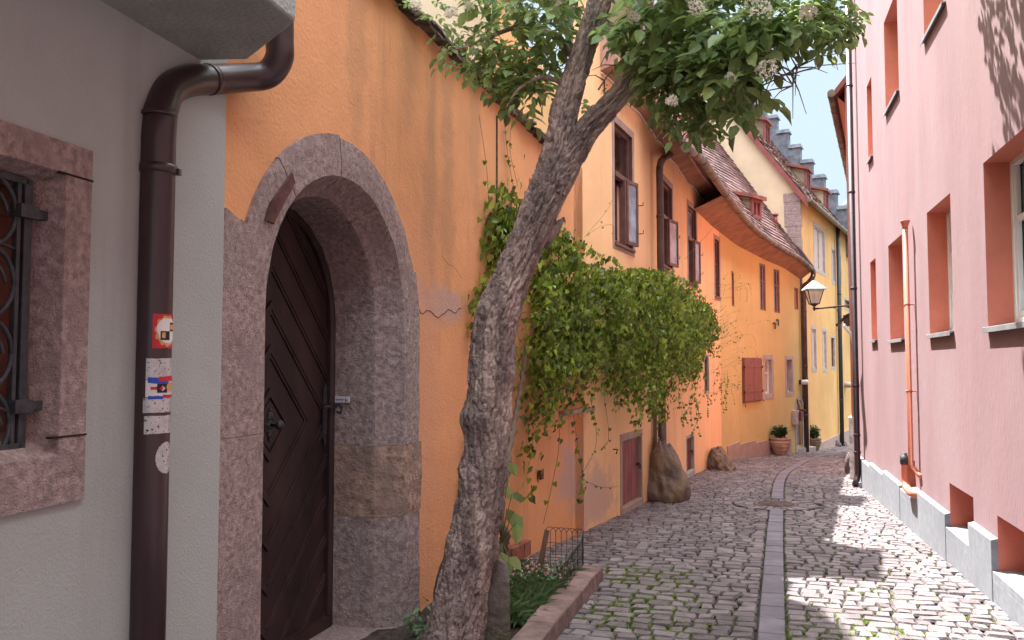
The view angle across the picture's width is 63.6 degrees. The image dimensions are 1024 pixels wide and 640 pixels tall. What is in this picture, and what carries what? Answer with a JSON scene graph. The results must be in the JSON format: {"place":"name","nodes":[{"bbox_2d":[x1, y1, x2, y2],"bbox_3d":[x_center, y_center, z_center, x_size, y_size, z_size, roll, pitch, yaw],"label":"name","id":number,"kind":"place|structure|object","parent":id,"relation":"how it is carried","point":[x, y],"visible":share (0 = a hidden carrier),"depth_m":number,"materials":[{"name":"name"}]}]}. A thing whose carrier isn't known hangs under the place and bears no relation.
{"place":"outdoors","nodes":[
{"label":"outdoors","id":0,"kind":"place"},
{"bbox_2d":[523,0,846,205],"label":"sky","id":1,"kind":"structure","parent":0,"point":[814,129],"materials":[{"name":"blue"}]},
{"bbox_2d":[520,445,1023,639],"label":"street","id":2,"kind":"structure","parent":0,"point":[822,475],"depth_m":7.70,"materials":[{"name":"stone"}]},
{"bbox_2d":[506,540,530,560],"bbox_3d":[-0.117,2.141,7.336,0.123,0.183,1.418,-1,-3,20],"label":"brick edging","id":3,"kind":"object","parent":2,"relation":"on","point":[520,549],"visible":0.26,"depth_m":7.77,"materials":[{"name":"red brick"}]},
{"bbox_2d":[511,565,603,639],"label":"bed kerb","id":4,"kind":"structure","parent":2,"relation":"on","point":[559,615],"depth_m":5.81,"materials":[{"name":"pink stone"}]},
{"bbox_2d":[647,440,690,503],"bbox_3d":[2.313,2.361,12.551,0.749,1.103,0.951,0,-3,0],"label":"guard rock","id":5,"kind":"object","parent":2,"relation":"on","point":[668,481],"visible":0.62,"depth_m":12.28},
{"bbox_2d":[734,499,817,511],"bbox_3d":[3.820,2.684,11.961,1.159,0.080,1.159,0,-3,0],"label":"manhole cover","id":6,"kind":"object","parent":2,"relation":"on","point":[768,504],"visible":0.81,"depth_m":11.85,"materials":[{"name":"metal"}]},
{"bbox_2d":[769,425,790,455],"bbox_3d":[7.440,3.322,22.942,0.591,0.853,0.598,0,-3,0],"label":"potted shrub","id":7,"kind":"object","parent":2,"relation":"on","point":[780,442],"visible":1,"depth_m":22.77,"materials":[{"name":"orange ceramic"}]},
{"bbox_2d":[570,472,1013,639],"bbox_3d":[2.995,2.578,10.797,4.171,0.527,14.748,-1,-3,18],"label":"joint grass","id":8,"kind":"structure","parent":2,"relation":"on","point":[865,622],"depth_m":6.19,"materials":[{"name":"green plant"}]},
{"bbox_2d":[798,446,815,451],"bbox_3d":[8.899,3.995,25.437,0.948,0.180,0.444,2,-4,-36],"label":"door step","id":9,"kind":"object","parent":2,"relation":"on","point":[811,449],"depth_m":25.33,"materials":[{"name":"grey stone"}]},
{"bbox_2d":[810,424,821,450],"bbox_3d":[9.634,3.757,26.389,0.530,0.829,0.506,0,-3,0],"label":"potted shrub","id":10,"kind":"object","parent":2,"relation":"on","point":[815,441],"visible":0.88,"depth_m":26.27,"materials":[{"name":"green plant"}]},
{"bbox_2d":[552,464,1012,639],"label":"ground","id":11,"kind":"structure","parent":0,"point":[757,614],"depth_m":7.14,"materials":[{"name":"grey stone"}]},
{"bbox_2d":[0,0,294,639],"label":"grey house","id":12,"kind":"structure","parent":11,"relation":"on","point":[112,145],"depth_m":3.05,"materials":[{"name":"paint"}]},
{"bbox_2d":[0,120,93,516],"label":"window","id":13,"kind":"structure","parent":12,"relation":"in","point":[46,181],"depth_m":2.77,"materials":[{"name":"pink stone"}]},
{"bbox_2d":[216,0,583,639],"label":"garden wall","id":14,"kind":"structure","parent":11,"relation":"on","point":[357,173],"depth_m":5.50,"materials":[{"name":"orange paint"}]},
{"bbox_2d":[260,215,342,639],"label":"door","id":15,"kind":"structure","parent":14,"relation":"in","point":[296,331],"depth_m":5.18,"materials":[{"name":"black wood"}]},
{"bbox_2d":[216,133,421,639],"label":"stone doorway","id":16,"kind":"structure","parent":14,"relation":"in","point":[345,201],"depth_m":5.48,"materials":[{"name":"pink stone"}]},
{"bbox_2d":[467,117,770,555],"bbox_3d":[2.956,0.265,13.566,1.235,4.264,16.609,-1,-3,22],"label":"climbing vine","id":17,"kind":"object","parent":14,"relation":"attached to","point":[684,321],"visible":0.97,"depth_m":9.25,"materials":[{"name":"green plant"}]},
{"bbox_2d":[360,603,525,639],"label":"bed soil","id":18,"kind":"structure","parent":11,"relation":"on","point":[400,633],"depth_m":5.35,"materials":[{"name":"brown soil"}]},
{"bbox_2d":[402,597,431,638],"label":"wall weed","id":19,"kind":"object","parent":18,"relation":"on","point":[411,626],"depth_m":5.24,"materials":[{"name":"green plant"}]},
{"bbox_2d":[433,559,443,596],"bbox_3d":[-0.414,1.961,5.658,0.251,0.751,0.210,0,-3,0],"label":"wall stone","id":20,"kind":"object","parent":18,"relation":"on","point":[437,578],"visible":0.05,"depth_m":5.63,"materials":[{"name":"grey stone"}]},
{"bbox_2d":[485,557,509,639],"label":"stone post","id":21,"kind":"object","parent":18,"relation":"on","point":[498,617],"visible":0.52,"depth_m":5.17,"materials":[{"name":"grey stone"}]},
{"bbox_2d":[498,462,522,575],"bbox_3d":[-0.020,1.403,5.704,0.266,0.782,0.488,-1,-3,18],"label":"elder sapling","id":22,"kind":"object","parent":18,"relation":"on","point":[514,520],"visible":0.6,"depth_m":5.68,"materials":[{"name":"green plant"}]},
{"bbox_2d":[512,557,572,578],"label":"bed flowers","id":23,"kind":"object","parent":18,"relation":"on","point":[532,568],"visible":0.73,"depth_m":6.67,"materials":[{"name":"pink plant"}]},
{"bbox_2d":[537,529,549,567],"bbox_3d":[0.249,1.987,6.923,0.158,0.445,0.047,2,-4,-35],"label":"wooden stake","id":24,"kind":"object","parent":18,"relation":"on","point":[543,548],"visible":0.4,"depth_m":6.92,"materials":[{"name":"wood"}]},
{"bbox_2d":[510,556,577,587],"bbox_3d":[0.190,2.063,6.657,0.541,0.222,1.083,-1,-3,15],"label":"bed ground cover","id":25,"kind":"object","parent":18,"relation":"on","point":[550,575],"visible":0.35,"depth_m":6.66,"materials":[{"name":"green plant"}]},
{"bbox_2d":[510,558,589,628],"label":"bed herbs","id":26,"kind":"object","parent":18,"relation":"on","point":[527,600],"visible":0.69,"depth_m":6.00,"materials":[{"name":"green plant"}]},
{"bbox_2d":[545,527,583,589],"bbox_3d":[0.470,2.028,6.889,0.346,0.367,1.275,0,-3,0],"label":"wire fence","id":27,"kind":"object","parent":18,"relation":"on","point":[573,552],"visible":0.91,"depth_m":7.02,"materials":[{"name":"black metal"}]},
{"bbox_2d":[394,0,873,639],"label":"elder tree","id":28,"kind":"object","parent":18,"relation":"on","point":[706,62],"visible":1,"depth_m":5.01,"materials":[{"name":"green plant"}]},
{"bbox_2d":[411,0,522,76],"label":"cream house","id":29,"kind":"structure","parent":11,"relation":"on","point":[428,7],"depth_m":9.82,"materials":[{"name":"beige paint"}]},
{"bbox_2d":[495,0,728,536],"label":"orange house","id":30,"kind":"structure","parent":11,"relation":"on","point":[644,182],"depth_m":11.95,"materials":[{"name":"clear paint"}]},
{"bbox_2d":[612,116,643,257],"bbox_3d":[1.595,-1.830,11.557,0.236,1.823,1.335,-1,-3,24],"label":"window","id":31,"kind":"structure","parent":30,"relation":"in","point":[625,208],"depth_m":11.48,"materials":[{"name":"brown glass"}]},
{"bbox_2d":[620,429,643,515],"bbox_3d":[1.639,2.304,11.512,0.100,1.491,1.152,-1,-3,24],"label":"door","id":32,"kind":"structure","parent":30,"relation":"in","point":[631,461],"depth_m":11.63,"materials":[{"name":"wood"}]},
{"bbox_2d":[663,174,679,274],"bbox_3d":[2.701,-1.633,14.286,0.254,1.649,1.618,-1,-3,21],"label":"window","id":33,"kind":"structure","parent":30,"relation":"in","point":[671,237],"depth_m":14.35,"materials":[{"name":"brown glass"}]},
{"bbox_2d":[686,433,694,477],"bbox_3d":[3.430,2.830,16.039,0.109,1.208,0.837,-1,-3,22],"label":"door","id":34,"kind":"structure","parent":30,"relation":"in","point":[690,464],"depth_m":16.26,"materials":[{"name":"brown wood"}]},
{"bbox_2d":[687,199,701,289],"bbox_3d":[3.684,-1.497,16.792,0.229,1.739,1.228,-1,-3,24],"label":"window","id":35,"kind":"structure","parent":30,"relation":"in","point":[693,257],"depth_m":16.76,"materials":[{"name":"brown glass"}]},
{"bbox_2d":[704,355,708,393],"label":"window","id":36,"kind":"structure","parent":30,"relation":"in","point":[706,361],"depth_m":17.95,"materials":[{"name":"grey wood"}]},
{"bbox_2d":[713,234,721,301],"bbox_3d":[4.695,-1.196,19.064,0.155,1.514,0.648,-2,-3,27],"label":"window","id":37,"kind":"structure","parent":30,"relation":"in","point":[717,264],"depth_m":19.24,"materials":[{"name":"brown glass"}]},
{"bbox_2d":[707,446,735,470],"bbox_3d":[4.459,3.001,17.573,0.611,0.635,0.929,0,-3,0],"label":"guard rock","id":38,"kind":"object","parent":11,"relation":"on","point":[718,458],"visible":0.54,"depth_m":17.38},
{"bbox_2d":[660,119,815,459],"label":"yellow house","id":39,"kind":"structure","parent":11,"relation":"on","point":[764,256],"depth_m":22.59,"materials":[{"name":"clear paint"}]},
{"bbox_2d":[731,271,733,305],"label":"window","id":40,"kind":"structure","parent":39,"relation":"in","point":[732,273],"depth_m":20.59,"materials":[{"name":"brown wood"}]},
{"bbox_2d":[742,358,764,406],"bbox_3d":[6.379,1.633,21.790,0.085,1.271,1.763,-2,-4,33],"label":"window shutter","id":41,"kind":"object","parent":39,"relation":"in","point":[752,374],"depth_m":21.62,"materials":[{"name":"red wood"}]},
{"bbox_2d":[759,263,765,310],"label":"window","id":42,"kind":"structure","parent":39,"relation":"in","point":[761,266],"depth_m":22.91,"materials":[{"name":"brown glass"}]},
{"bbox_2d":[763,355,773,398],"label":"window","id":43,"kind":"structure","parent":39,"relation":"in","point":[768,362],"depth_m":23.35,"materials":[{"name":"grey stone"}]},
{"bbox_2d":[773,269,779,312],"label":"window","id":44,"kind":"structure","parent":39,"relation":"in","point":[775,272],"depth_m":23.92,"materials":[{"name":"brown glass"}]},
{"bbox_2d":[785,356,793,395],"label":"window","id":45,"kind":"structure","parent":39,"relation":"in","point":[789,360],"depth_m":24.80,"materials":[{"name":"grey stone"}]},
{"bbox_2d":[794,287,797,309],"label":"window","id":46,"kind":"structure","parent":39,"relation":"in","point":[795,289],"depth_m":25.37,"materials":[{"name":"brown wood"}]},
{"bbox_2d":[795,396,803,452],"bbox_3d":[8.730,3.229,25.205,0.150,1.810,0.875,-2,-4,36],"label":"door","id":47,"kind":"structure","parent":39,"relation":"in","point":[797,427],"depth_m":25.28,"materials":[{"name":"grey stone"}]},
{"bbox_2d":[668,41,850,449],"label":"ochre house","id":48,"kind":"structure","parent":11,"relation":"on","point":[776,170],"depth_m":29.12,"materials":[{"name":"yellow paint"}]},
{"bbox_2d":[811,325,816,371],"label":"window","id":49,"kind":"structure","parent":48,"relation":"in","point":[813,328],"depth_m":27.53,"materials":[{"name":"grey stone"}]},
{"bbox_2d":[813,221,825,276],"bbox_3d":[10.619,-2.433,28.633,0.098,1.687,2.200,-2,-3,30],"label":"window","id":50,"kind":"structure","parent":48,"relation":"in","point":[818,232],"depth_m":28.80,"materials":[{"name":"grey wood"}]},
{"bbox_2d":[822,328,826,372],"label":"window","id":51,"kind":"structure","parent":48,"relation":"in","point":[824,331],"depth_m":29.19,"materials":[{"name":"grey stone"}]},
{"bbox_2d":[831,246,835,284],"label":"window","id":52,"kind":"structure","parent":48,"relation":"in","point":[833,251],"depth_m":31.33,"materials":[{"name":"white wood"}]},
{"bbox_2d":[831,335,835,368],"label":"window","id":53,"kind":"structure","parent":48,"relation":"in","point":[833,366],"depth_m":30.76,"materials":[{"name":"grey stone"}]},
{"bbox_2d":[844,297,848,310],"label":"window","id":54,"kind":"structure","parent":48,"relation":"in","point":[846,301],"depth_m":33.80,"materials":[{"name":"grey stone"}]},
{"bbox_2d":[757,449,848,639],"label":"drainage channel","id":55,"kind":"object","parent":11,"relation":"on","point":[771,626],"visible":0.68,"depth_m":7.37,"materials":[{"name":"grey stone"}]},
{"bbox_2d":[835,440,841,446],"bbox_3d":[11.808,4.516,30.532,0.634,0.592,0.842,0,-3,0],"label":"guard rock","id":56,"kind":"object","parent":11,"relation":"on","point":[838,443],"visible":0.16,"depth_m":30.18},
{"bbox_2d":[827,65,853,479],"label":"coral house","id":57,"kind":"structure","parent":11,"relation":"on","point":[836,97],"depth_m":15.77,"materials":[{"name":"paint"}]},
{"bbox_2d":[801,275,848,324],"bbox_3d":[5.976,-0.323,15.443,1.238,1.025,0.482,1,-3,-16],"label":"street lamp","id":58,"kind":"object","parent":57,"relation":"attached to","point":[814,286],"visible":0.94,"depth_m":15.31,"materials":[{"name":"metal"}]},
{"bbox_2d":[844,452,849,473],"bbox_3d":[6.792,2.936,16.630,0.170,0.567,0.265,0,-3,0],"label":"guard rock","id":59,"kind":"object","parent":11,"relation":"on","point":[847,468],"visible":0.41,"depth_m":16.58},
{"bbox_2d":[844,0,1023,627],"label":"pink house","id":60,"kind":"structure","parent":11,"relation":"on","point":[935,113],"depth_m":8.15,"materials":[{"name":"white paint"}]},
{"bbox_2d":[866,78,872,164],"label":"window","id":61,"kind":"structure","parent":60,"relation":"in","point":[869,91],"depth_m":13.16,"materials":[{"name":"red paint"}]},
{"bbox_2d":[869,258,876,342],"bbox_3d":[5.707,-0.290,12.750,0.306,1.280,0.627,-1,-3,16],"label":"window","id":62,"kind":"structure","parent":60,"relation":"in","point":[873,263],"depth_m":13.06,"materials":[{"name":"red paint"}]},
{"bbox_2d":[883,0,898,116],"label":"window","id":63,"kind":"structure","parent":60,"relation":"in","point":[890,23],"depth_m":11.36,"materials":[{"name":"red paint"}]},
{"bbox_2d":[887,234,904,343],"bbox_3d":[5.116,-0.376,10.738,0.306,1.338,1.129,-1,-3,16],"label":"window","id":64,"kind":"structure","parent":60,"relation":"in","point":[896,300],"depth_m":11.27,"materials":[{"name":"pink paint"}]},
{"bbox_2d":[920,0,945,45],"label":"window","id":65,"kind":"structure","parent":60,"relation":"in","point":[932,9],"depth_m":8.77,"materials":[{"name":"red paint"}]},
{"bbox_2d":[925,193,953,338],"bbox_3d":[4.369,-0.499,8.200,0.306,1.337,1.121,-1,-3,16],"label":"window","id":66,"kind":"structure","parent":60,"relation":"in","point":[941,316],"depth_m":8.72,"materials":[{"name":"pink paint"}]},
{"bbox_2d":[982,128,1023,332],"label":"window","id":67,"kind":"structure","parent":60,"relation":"in","point":[1003,172],"depth_m":6.53,"materials":[{"name":"pink paint"}]}
]}

